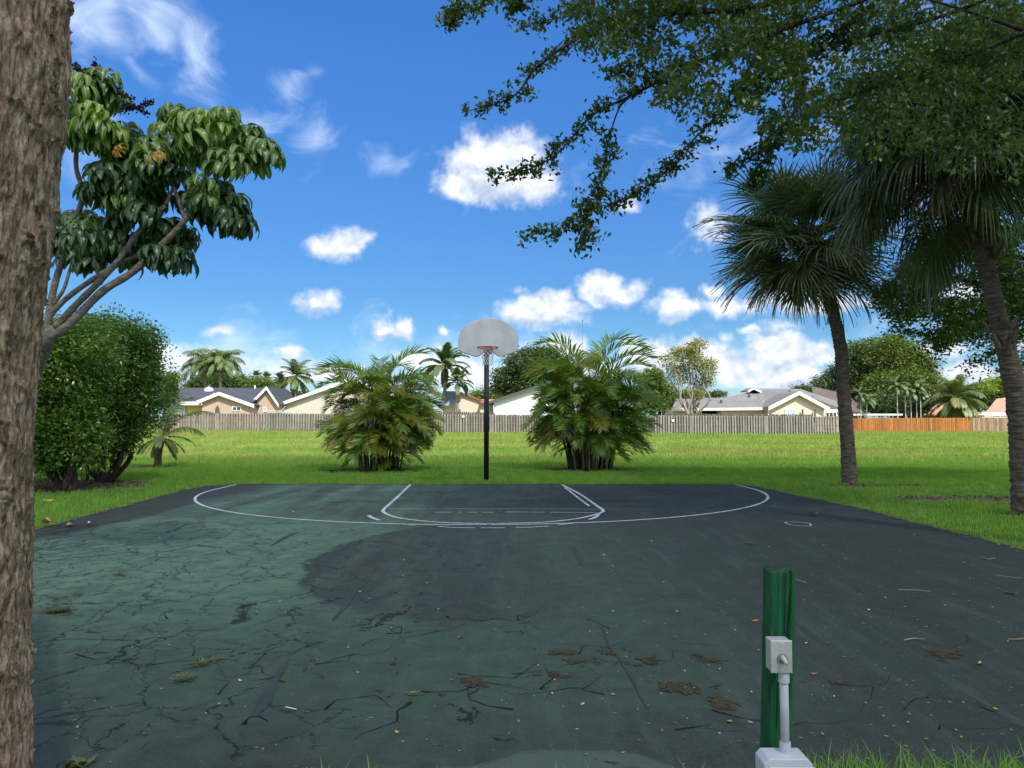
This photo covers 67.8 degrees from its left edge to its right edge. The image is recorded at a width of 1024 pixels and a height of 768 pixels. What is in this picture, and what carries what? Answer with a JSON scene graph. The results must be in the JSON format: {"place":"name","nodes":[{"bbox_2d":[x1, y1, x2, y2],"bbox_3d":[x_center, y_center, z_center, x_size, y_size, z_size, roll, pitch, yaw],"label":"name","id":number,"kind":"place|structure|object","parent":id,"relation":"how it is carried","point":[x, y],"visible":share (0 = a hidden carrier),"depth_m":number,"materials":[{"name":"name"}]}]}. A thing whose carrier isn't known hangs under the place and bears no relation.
{"place":"outdoors","nodes":[
{"label":"outdoors","id":0,"kind":"place"},
{"bbox_2d":[36,429,1009,461],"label":"field grass","id":1,"kind":"structure","parent":0,"point":[473,451],"depth_m":45.66,"materials":[{"name":"green plant"}]},
{"bbox_2d":[31,484,1023,767],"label":"asphalt court","id":2,"kind":"object","parent":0,"point":[121,648],"visible":0.96,"depth_m":5.47,"materials":[{"name":"asphalt"}]},
{"bbox_2d":[41,605,78,613],"bbox_3d":[-3.583,1.767,5.979,0.280,0.040,0.335,-1,-3,21],"label":"weed","id":3,"kind":"object","parent":2,"relation":"on","point":[57,609],"visible":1,"depth_m":5.99,"materials":[{"name":"green plant"}]},
{"bbox_2d":[64,753,98,767],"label":"weed","id":4,"kind":"object","parent":2,"relation":"on","point":[74,761],"visible":1,"depth_m":3.29,"materials":[{"name":"green plant"}]},
{"bbox_2d":[167,671,199,682],"bbox_3d":[-1.901,1.694,4.409,0.181,0.026,0.189,0,-3,0],"label":"weed","id":5,"kind":"object","parent":2,"relation":"on","point":[181,678],"visible":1,"depth_m":4.42,"materials":[{"name":"green plant"}]},
{"bbox_2d":[189,657,218,666],"bbox_3d":[-1.906,1.709,4.697,0.164,0.025,0.215,-2,-4,39],"label":"weed","id":6,"kind":"object","parent":2,"relation":"on","point":[202,662],"visible":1,"depth_m":4.69,"materials":[{"name":"green plant"}]},
{"bbox_2d":[207,654,226,662],"bbox_3d":[-1.841,1.713,4.749,0.162,0.024,0.162,-2,-3,32],"label":"weed","id":7,"kind":"object","parent":2,"relation":"on","point":[216,659],"visible":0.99,"depth_m":4.76,"materials":[{"name":"green plant"}]},
{"bbox_2d":[405,689,423,695],"bbox_3d":[-0.531,1.687,4.169,0.107,0.016,0.082,2,-3,-32],"label":"weed","id":8,"kind":"object","parent":2,"relation":"on","point":[415,693],"visible":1,"depth_m":4.17,"materials":[{"name":"green plant"}]},
{"bbox_2d":[38,510,995,712],"bbox_3d":[-2.982,1.881,7.920,13.564,0.004,3.878,-3,-4,42],"label":"moss","id":9,"kind":"object","parent":2,"relation":"on","point":[722,703],"visible":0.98,"depth_m":4.43,"materials":[{"name":"plant"}]},
{"bbox_2d":[34,489,1017,767],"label":"court crumbs","id":10,"kind":"object","parent":2,"relation":"on","point":[664,623],"visible":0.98,"depth_m":5.53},
{"bbox_2d":[38,482,1023,551],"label":"edge litter","id":11,"kind":"object","parent":2,"relation":"on","point":[573,483],"visible":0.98,"depth_m":14.20,"materials":[{"name":"brown plant"}]},
{"bbox_2d":[34,423,1023,549],"bbox_3d":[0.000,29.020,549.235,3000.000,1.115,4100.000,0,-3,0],"label":"lawn","id":12,"kind":"structure","parent":0,"point":[919,507],"depth_m":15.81,"materials":[{"name":"plant"}]},
{"bbox_2d":[0,0,74,767],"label":"trunk","id":13,"kind":"object","parent":12,"relation":"on","point":[36,42],"visible":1,"depth_m":1.35,"materials":[{"name":"brown plant"}]},
{"bbox_2d":[42,517,50,523],"bbox_3d":[-6.645,1.948,10.870,0.121,0.087,0.248,-3,-2,-22],"label":"fallen leaf","id":14,"kind":"object","parent":12,"relation":"on","point":[47,520],"visible":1,"depth_m":10.82,"materials":[{"name":"beige plant"}]},
{"bbox_2d":[36,467,88,481],"bbox_3d":[-13.960,1.812,19.167,6.669,1.400,0.083,0,-3,0],"label":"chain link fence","id":15,"kind":"object","parent":12,"relation":"on","point":[87,476],"visible":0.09,"depth_m":19.17,"materials":[{"name":"green metal"}]},
{"bbox_2d":[34,480,142,493],"bbox_3d":[-11.555,2.384,17.849,6.330,0.016,4.340,0,-3,-9],"label":"mulch bed","id":16,"kind":"object","parent":12,"relation":"on","point":[84,487],"visible":0.17,"depth_m":17.28,"materials":[{"name":"brown wood"}]},
{"bbox_2d":[33,310,144,491],"bbox_3d":[-10.152,0.360,16.509,3.822,4.129,3.093,0,-3,0],"label":"hedge tree","id":17,"kind":"object","parent":16,"relation":"on","point":[68,417],"visible":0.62,"depth_m":16.23,"materials":[{"name":"green plant"}]},
{"bbox_2d":[56,302,187,482],"bbox_3d":[-9.940,0.224,18.932,3.272,4.645,3.166,2,-4,-37],"label":"hedge tree","id":18,"kind":"object","parent":16,"relation":"on","point":[143,376],"visible":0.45,"depth_m":18.65,"materials":[{"name":"green plant"}]},
{"bbox_2d":[38,56,285,385],"bbox_3d":[-4.984,-0.545,7.889,5.723,5.179,1.735,-1,-3,13],"label":"umbrella tree","id":19,"kind":"object","parent":12,"relation":"on","point":[132,174],"visible":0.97,"depth_m":7.33,"materials":[{"name":"green plant"}]},
{"bbox_2d":[159,368,186,435],"bbox_3d":[-26.908,1.526,60.205,3.452,5.486,2.492,-2,-3,34],"label":"broadleaf tree","id":20,"kind":"object","parent":12,"relation":"on","point":[176,378],"visible":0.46,"depth_m":59.86,"materials":[{"name":"green plant"}]},
{"bbox_2d":[136,397,214,466],"bbox_3d":[-11.670,1.620,25.513,3.452,2.430,2.119,-2,-3,29],"label":"young coconut palm","id":21,"kind":"object","parent":12,"relation":"on","point":[159,441],"visible":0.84,"depth_m":25.11,"materials":[{"name":"green plant"}]},
{"bbox_2d":[179,349,231,387],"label":"queen palm","id":22,"kind":"object","parent":12,"relation":"on","point":[193,364],"visible":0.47,"depth_m":108.86,"materials":[{"name":"green plant"}]},
{"bbox_2d":[180,374,244,387],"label":"broadleaf tree","id":23,"kind":"object","parent":12,"relation":"on","point":[194,383],"visible":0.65,"depth_m":121.81,"materials":[{"name":"green plant"}]},
{"bbox_2d":[192,348,245,387],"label":"queen palm","id":24,"kind":"object","parent":12,"relation":"on","point":[220,363],"visible":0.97,"depth_m":107.16,"materials":[{"name":"green plant"}]},
{"bbox_2d":[164,385,293,427],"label":"house","id":25,"kind":"structure","parent":12,"relation":"on","point":[255,400],"depth_m":87.04,"materials":[{"name":"beige paint"}]},
{"bbox_2d":[173,407,184,412],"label":"window","id":26,"kind":"structure","parent":25,"relation":"in","point":[180,410],"depth_m":86.90,"materials":[{"name":"glass"}]},
{"bbox_2d":[232,406,240,410],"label":"window","id":27,"kind":"structure","parent":25,"relation":"in","point":[234,408],"depth_m":85.41,"materials":[{"name":"white glass"}]},
{"bbox_2d":[248,370,263,377],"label":"fan palm","id":28,"kind":"object","parent":12,"relation":"on","point":[256,373],"visible":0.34,"depth_m":134.94,"materials":[{"name":"green plant"}]},
{"bbox_2d":[232,373,280,387],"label":"broadleaf tree","id":29,"kind":"object","parent":12,"relation":"on","point":[258,381],"visible":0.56,"depth_m":123.14,"materials":[{"name":"green plant"}]},
{"bbox_2d":[261,371,272,379],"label":"fan palm","id":30,"kind":"object","parent":12,"relation":"on","point":[266,373],"visible":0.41,"depth_m":134.87,"materials":[{"name":"green plant"}]},
{"bbox_2d":[273,372,286,383],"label":"fan palm","id":31,"kind":"object","parent":12,"relation":"on","point":[278,374],"visible":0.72,"depth_m":134.81,"materials":[{"name":"green plant"}]},
{"bbox_2d":[275,375,286,388],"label":"fan palm","id":32,"kind":"object","parent":12,"relation":"on","point":[280,378],"visible":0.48,"depth_m":134.81,"materials":[{"name":"green plant"}]},
{"bbox_2d":[259,406,305,424],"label":"yard rack","id":33,"kind":"object","parent":12,"relation":"on","point":[281,412],"visible":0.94,"depth_m":82.10,"materials":[{"name":"metal"}]},
{"bbox_2d":[263,383,311,396],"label":"broadleaf tree","id":34,"kind":"object","parent":12,"relation":"on","point":[299,393],"visible":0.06,"depth_m":119.99,"materials":[{"name":"green plant"}]},
{"bbox_2d":[277,358,315,396],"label":"coconut palm","id":35,"kind":"object","parent":12,"relation":"on","point":[294,368],"visible":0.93,"depth_m":107.64,"materials":[{"name":"green plant"}]},
{"bbox_2d":[283,381,434,420],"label":"house","id":36,"kind":"structure","parent":12,"relation":"on","point":[312,402],"depth_m":89.98,"materials":[{"name":"paint"}]},
{"bbox_2d":[325,470,404,473],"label":"bare ground","id":37,"kind":"structure","parent":12,"relation":"on","point":[364,470],"depth_m":22.96,"materials":[{"name":"brown soil"}]},
{"bbox_2d":[313,344,448,470],"bbox_3d":[-4.188,0.762,23.938,4.394,4.203,4.266,0,-3,0],"label":"areca palm","id":38,"kind":"object","parent":12,"relation":"on","point":[402,426],"visible":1,"depth_m":23.28,"materials":[{"name":"plant"}]},
{"bbox_2d":[418,342,470,400],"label":"royal palm","id":39,"kind":"object","parent":12,"relation":"on","point":[444,355],"visible":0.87,"depth_m":91.83,"materials":[{"name":"green plant"}]},
{"bbox_2d":[441,391,456,413],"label":"shed","id":40,"kind":"structure","parent":12,"relation":"on","point":[451,400],"depth_m":91.72,"materials":[{"name":"paint"}]},
{"bbox_2d":[440,366,473,411],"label":"royal palm","id":41,"kind":"object","parent":12,"relation":"on","point":[458,386],"visible":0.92,"depth_m":90.88,"materials":[{"name":"green plant"}]},
{"bbox_2d":[438,411,494,414],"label":"wooden fence","id":42,"kind":"object","parent":12,"relation":"on","point":[459,413],"visible":0.25,"depth_m":79.89,"materials":[{"name":"grey wood"}]},
{"bbox_2d":[455,392,493,413],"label":"house","id":43,"kind":"structure","parent":12,"relation":"on","point":[468,403],"depth_m":94.98,"materials":[{"name":"beige paint"}]},
{"bbox_2d":[458,318,517,479],"bbox_3d":[-0.775,0.480,18.224,1.307,3.966,2.566,1,-3,-20],"label":"basketball hoop","id":44,"kind":"object","parent":12,"relation":"on","point":[487,337],"visible":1,"depth_m":17.68,"materials":[{"name":"black paint"}]},
{"bbox_2d":[468,385,507,398],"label":"broadleaf tree","id":45,"kind":"object","parent":12,"relation":"on","point":[478,393],"visible":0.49,"depth_m":123.80,"materials":[{"name":"green plant"}]},
{"bbox_2d":[170,413,838,433],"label":"wooden fence","id":46,"kind":"object","parent":12,"relation":"on","point":[475,423],"visible":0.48,"depth_m":74.86,"materials":[{"name":"grey wood"}]},
{"bbox_2d":[34,465,1009,500],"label":"mulch chips","id":47,"kind":"object","parent":12,"relation":"on","point":[105,485],"visible":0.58,"depth_m":17.86,"materials":[{"name":"brown wood"}]},
{"bbox_2d":[489,339,575,396],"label":"broadleaf tree","id":48,"kind":"object","parent":12,"relation":"on","point":[505,381],"visible":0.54,"depth_m":107.14,"materials":[{"name":"green plant"}]},
{"bbox_2d":[489,377,641,415],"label":"house","id":49,"kind":"structure","parent":12,"relation":"on","point":[518,403],"depth_m":87.98,"materials":[{"name":"white paint"}]},
{"bbox_2d":[520,327,668,469],"bbox_3d":[2.547,0.420,24.227,4.735,4.643,4.452,0,-3,0],"label":"areca palm","id":50,"kind":"object","parent":12,"relation":"on","point":[586,433],"visible":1,"depth_m":23.64,"materials":[{"name":"plant"}]},
{"bbox_2d":[632,365,683,422],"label":"broadleaf tree","id":51,"kind":"object","parent":12,"relation":"on","point":[656,374],"visible":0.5,"depth_m":94.78,"materials":[{"name":"green plant"}]},
{"bbox_2d":[654,337,722,415],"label":"broadleaf tree","id":52,"kind":"object","parent":12,"relation":"on","point":[692,352],"visible":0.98,"depth_m":83.98,"materials":[{"name":"green plant"}]},
{"bbox_2d":[671,385,707,398],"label":"bush","id":53,"kind":"object","parent":12,"relation":"on","point":[686,395],"visible":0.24,"depth_m":104.87,"materials":[{"name":"green plant"}]},
{"bbox_2d":[704,390,727,397],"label":"broadleaf tree","id":54,"kind":"object","parent":12,"relation":"on","point":[717,394],"visible":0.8,"depth_m":140.05,"materials":[{"name":"green plant"}]},
{"bbox_2d":[433,0,1023,258],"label":"spreading tree","id":55,"kind":"object","parent":12,"relation":"on","point":[765,38],"visible":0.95,"depth_m":9.99,"materials":[{"name":"green plant"}]},
{"bbox_2d":[664,413,812,431],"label":"wooden fence","id":56,"kind":"object","parent":12,"relation":"on","point":[757,415],"visible":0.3,"depth_m":78.88,"materials":[{"name":"grey wood"}]},
{"bbox_2d":[664,387,852,432],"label":"house","id":57,"kind":"structure","parent":12,"relation":"on","point":[753,400],"depth_m":88.95,"materials":[{"name":"grey"}]},
{"bbox_2d":[785,409,794,415],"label":"window","id":58,"kind":"structure","parent":57,"relation":"in","point":[787,411],"depth_m":86.42,"materials":[{"name":"white glass"}]},
{"bbox_2d":[825,412,836,417],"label":"window","id":59,"kind":"structure","parent":57,"relation":"in","point":[827,414],"depth_m":88.90,"materials":[{"name":"white glass"}]},
{"bbox_2d":[760,565,795,747],"bbox_3d":[0.883,1.127,2.536,0.127,1.025,0.094,0,-3,0],"label":"green post","id":60,"kind":"object","parent":12,"relation":"on","point":[779,587],"visible":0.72,"depth_m":2.51,"materials":[{"name":"paint"}]},
{"bbox_2d":[765,636,791,672],"bbox_3d":[0.854,0.865,2.424,0.069,0.102,0.092,0,-3,0],"label":"switch box","id":61,"kind":"object","parent":60,"relation":"attached to","point":[778,654],"visible":1,"depth_m":2.41,"materials":[{"name":"metal"}]},
{"bbox_2d":[755,748,814,767],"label":"electrical box","id":62,"kind":"object","parent":12,"relation":"on","point":[776,758],"visible":1,"depth_m":2.38,"materials":[{"name":"concrete"}]},
{"bbox_2d":[778,673,790,753],"bbox_3d":[0.867,1.056,2.425,0.035,0.276,0.035,0,-3,0],"label":"conduit","id":63,"kind":"object","parent":62,"relation":"attached to","point":[784,741],"visible":0.87,"depth_m":2.41,"materials":[{"name":"grey plastic"}]},
{"bbox_2d":[788,380,815,392],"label":"broadleaf tree","id":64,"kind":"object","parent":12,"relation":"on","point":[802,386],"visible":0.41,"depth_m":119.45,"materials":[{"name":"green plant"}]},
{"bbox_2d":[693,151,924,484],"bbox_3d":[7.083,-1.690,18.768,5.010,8.576,4.937,0,-3,0],"label":"sabal palm","id":65,"kind":"object","parent":12,"relation":"on","point":[816,273],"visible":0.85,"depth_m":18.26,"materials":[{"name":"green plant"}]},
{"bbox_2d":[809,361,836,391],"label":"broadleaf tree","id":66,"kind":"object","parent":12,"relation":"on","point":[826,381],"visible":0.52,"depth_m":123.90,"materials":[{"name":"green plant"}]},
{"bbox_2d":[831,335,878,417],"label":"broadleaf tree","id":67,"kind":"object","parent":12,"relation":"on","point":[856,371],"visible":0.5,"depth_m":120.66,"materials":[{"name":"green plant"}]},
{"bbox_2d":[812,386,902,428],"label":"house","id":68,"kind":"structure","parent":12,"relation":"on","point":[830,394],"depth_m":112.31,"materials":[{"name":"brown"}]},
{"bbox_2d":[852,386,871,417],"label":"slender palm","id":69,"kind":"object","parent":12,"relation":"on","point":[861,390],"visible":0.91,"depth_m":105.87,"materials":[{"name":"green plant"}]},
{"bbox_2d":[853,393,879,417],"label":"slender palm","id":70,"kind":"object","parent":12,"relation":"on","point":[872,402],"visible":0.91,"depth_m":105.69,"materials":[{"name":"green plant"}]},
{"bbox_2d":[881,374,909,417],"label":"slender palm","id":71,"kind":"object","parent":12,"relation":"on","point":[894,387],"visible":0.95,"depth_m":105.92,"materials":[{"name":"green plant"}]},
{"bbox_2d":[857,388,935,417],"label":"broadleaf tree","id":72,"kind":"object","parent":12,"relation":"on","point":[887,404],"visible":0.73,"depth_m":110.80,"materials":[{"name":"green plant"}]},
{"bbox_2d":[855,330,948,417],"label":"broadleaf tree","id":73,"kind":"object","parent":12,"relation":"on","point":[893,357],"visible":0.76,"depth_m":116.87,"materials":[{"name":"green plant"}]},
{"bbox_2d":[894,384,917,417],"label":"slender palm","id":74,"kind":"object","parent":12,"relation":"on","point":[907,391],"visible":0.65,"depth_m":105.53,"materials":[{"name":"green plant"}]},
{"bbox_2d":[899,380,924,417],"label":"slender palm","id":75,"kind":"object","parent":12,"relation":"on","point":[912,382],"visible":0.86,"depth_m":105.69,"materials":[{"name":"green plant"}]},
{"bbox_2d":[853,418,972,430],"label":"orange fence","id":76,"kind":"object","parent":12,"relation":"on","point":[913,424],"visible":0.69,"depth_m":101.87,"materials":[{"name":"brown wood"}]},
{"bbox_2d":[902,380,929,417],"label":"slender palm","id":77,"kind":"object","parent":12,"relation":"on","point":[916,384],"visible":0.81,"depth_m":105.45,"materials":[{"name":"green plant"}]},
{"bbox_2d":[814,0,1023,515],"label":"sabal palm","id":78,"kind":"object","parent":12,"relation":"on","point":[979,197],"visible":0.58,"depth_m":12.38,"materials":[{"name":"green plant"}]},
{"bbox_2d":[909,383,932,417],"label":"slender palm","id":79,"kind":"object","parent":12,"relation":"on","point":[921,394],"visible":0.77,"depth_m":105.88,"materials":[{"name":"green plant"}]},
{"bbox_2d":[912,406,960,417],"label":"house","id":80,"kind":"structure","parent":12,"relation":"on","point":[934,413],"depth_m":114.91,"materials":[{"name":"ceramic"}]},
{"bbox_2d":[861,216,1023,382],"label":"spreading tree","id":81,"kind":"object","parent":12,"relation":"on","point":[969,324],"visible":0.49,"depth_m":18.11,"materials":[{"name":"green plant"}]},
{"bbox_2d":[919,374,991,417],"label":"coconut palm","id":82,"kind":"object","parent":12,"relation":"on","point":[956,407],"visible":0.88,"depth_m":106.90,"materials":[{"name":"green plant"}]},
{"bbox_2d":[930,381,1003,410],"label":"broadleaf tree","id":83,"kind":"object","parent":12,"relation":"on","point":[991,398],"visible":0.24,"depth_m":128.03,"materials":[{"name":"green plant"}]},
{"bbox_2d":[972,374,1004,403],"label":"broadleaf tree","id":84,"kind":"object","parent":12,"relation":"on","point":[996,386],"visible":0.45,"depth_m":127.08,"materials":[{"name":"green plant"}]},
{"bbox_2d":[971,398,1007,430],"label":"house","id":85,"kind":"structure","parent":12,"relation":"on","point":[997,408],"depth_m":110.47,"materials":[{"name":"ceramic"}]},
{"bbox_2d":[992,415,1007,417],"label":"window","id":86,"kind":"structure","parent":85,"relation":"in","point":[993,416],"depth_m":109.83,"materials":[{"name":"white glass"}]},
{"bbox_2d":[972,417,1007,430],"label":"tan fence","id":87,"kind":"object","parent":12,"relation":"on","point":[990,424],"visible":0.61,"depth_m":103.79,"materials":[{"name":"brown wood"}]},
{"bbox_2d":[43,0,1023,422],"label":"sky","id":88,"kind":"structure","parent":0,"point":[384,230],"materials":[{"name":"blue"}]},
{"bbox_2d":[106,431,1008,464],"bbox_3d":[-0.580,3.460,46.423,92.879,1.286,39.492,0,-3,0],"label":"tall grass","id":89,"kind":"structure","parent":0,"point":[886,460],"depth_m":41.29,"materials":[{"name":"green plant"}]},
{"bbox_2d":[314,738,1023,767],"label":"fringe grass","id":90,"kind":"structure","parent":0,"point":[1005,764],"depth_m":3.09,"materials":[{"name":"green plant"}]},
{"bbox_2d":[830,485,932,487],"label":"bare ground","id":91,"kind":"structure","parent":0,"point":[876,486],"depth_m":17.64,"materials":[{"name":"soil"}]},
{"bbox_2d":[890,497,1009,502],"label":"bare ground","id":92,"kind":"structure","parent":0,"point":[940,498],"depth_m":14.62,"materials":[{"name":"soil"}]}
]}

